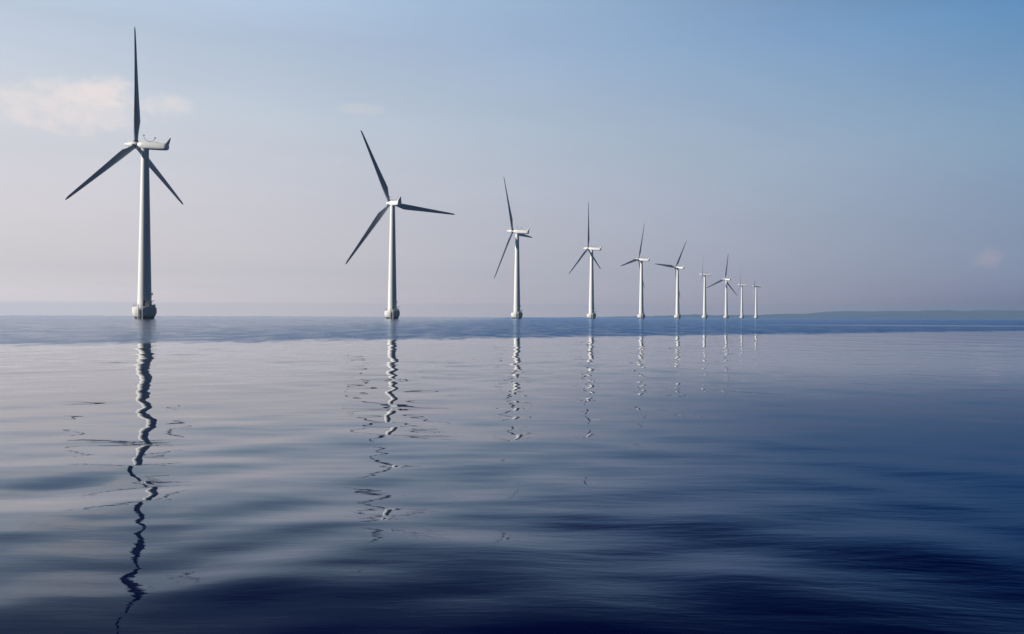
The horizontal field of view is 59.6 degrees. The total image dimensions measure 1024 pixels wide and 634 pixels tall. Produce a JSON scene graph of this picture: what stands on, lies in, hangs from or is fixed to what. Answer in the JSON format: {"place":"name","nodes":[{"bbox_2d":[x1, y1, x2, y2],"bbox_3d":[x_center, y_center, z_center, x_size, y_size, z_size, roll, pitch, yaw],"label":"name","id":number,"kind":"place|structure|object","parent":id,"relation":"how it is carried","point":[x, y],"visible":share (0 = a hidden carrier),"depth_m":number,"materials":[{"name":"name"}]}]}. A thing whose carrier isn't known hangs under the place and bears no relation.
{"place":"outdoors","nodes":[
{"label":"outdoors","id":0,"kind":"place"},
{"bbox_2d":[0,315,1023,633],"bbox_3d":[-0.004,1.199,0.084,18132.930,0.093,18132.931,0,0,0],"label":"water","id":1,"kind":"structure","parent":0,"point":[376,475],"depth_m":6.78,"materials":[{"name":"blue liquid"}]},
{"bbox_2d":[65,27,182,318],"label":"wind turbine","id":2,"kind":"object","parent":1,"relation":"in","point":[145,308],"visible":1,"depth_m":328.57,"materials":[{"name":"metal"}]},
{"bbox_2d":[346,131,454,318],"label":"wind turbine","id":3,"kind":"object","parent":1,"relation":"in","point":[393,312],"visible":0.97,"depth_m":493.83,"materials":[{"name":"metal"}]},
{"bbox_2d":[494,179,531,318],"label":"wind turbine","id":4,"kind":"object","parent":1,"relation":"in","point":[517,314],"visible":0.98,"depth_m":655.61,"materials":[{"name":"metal"}]},
{"bbox_2d":[569,202,601,318],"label":"wind turbine","id":5,"kind":"object","parent":1,"relation":"in","point":[591,314],"visible":0.96,"depth_m":817.95,"materials":[{"name":"metal"}]},
{"bbox_2d":[621,223,649,318],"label":"wind turbine","id":6,"kind":"object","parent":1,"relation":"in","point":[641,315],"visible":0.98,"depth_m":969.49,"materials":[{"name":"metal"}]},
{"bbox_2d":[657,240,686,318],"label":"wind turbine","id":7,"kind":"object","parent":1,"relation":"in","point":[677,316],"visible":0.97,"depth_m":1123.09,"materials":[{"name":"metal"}]},
{"bbox_2d":[699,251,711,318],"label":"wind turbine","id":8,"kind":"object","parent":1,"relation":"in","point":[704,316],"visible":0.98,"depth_m":1303.49,"materials":[{"name":"metal"}]},
{"bbox_2d":[707,258,736,318],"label":"wind turbine","id":9,"kind":"object","parent":1,"relation":"in","point":[726,315],"visible":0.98,"depth_m":1460.82,"materials":[{"name":"metal"}]},
{"bbox_2d":[737,274,746,317],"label":"wind turbine","id":10,"kind":"object","parent":1,"relation":"in","point":[742,316],"visible":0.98,"depth_m":1702.66,"materials":[{"name":"metal"}]},
{"bbox_2d":[752,278,760,318],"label":"wind turbine","id":11,"kind":"object","parent":1,"relation":"in","point":[755,316],"visible":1,"depth_m":1778.03,"materials":[{"name":"metal"}]},
{"bbox_2d":[0,0,1023,316],"label":"sky","id":12,"kind":"structure","parent":0,"point":[839,155],"materials":[{"name":"blue"}]},
{"bbox_2d":[612,310,998,317],"bbox_3d":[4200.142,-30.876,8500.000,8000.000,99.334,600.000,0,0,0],"label":"hills","id":13,"kind":"structure","parent":0,"point":[833,313],"depth_m":8330.08,"materials":[{"name":"grey"}]},
{"bbox_2d":[806,310,1023,318],"bbox_3d":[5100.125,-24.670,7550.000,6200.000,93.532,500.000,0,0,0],"label":"hills","id":14,"kind":"structure","parent":0,"point":[993,314],"depth_m":7373.27,"materials":[{"name":"grey"}]}
]}

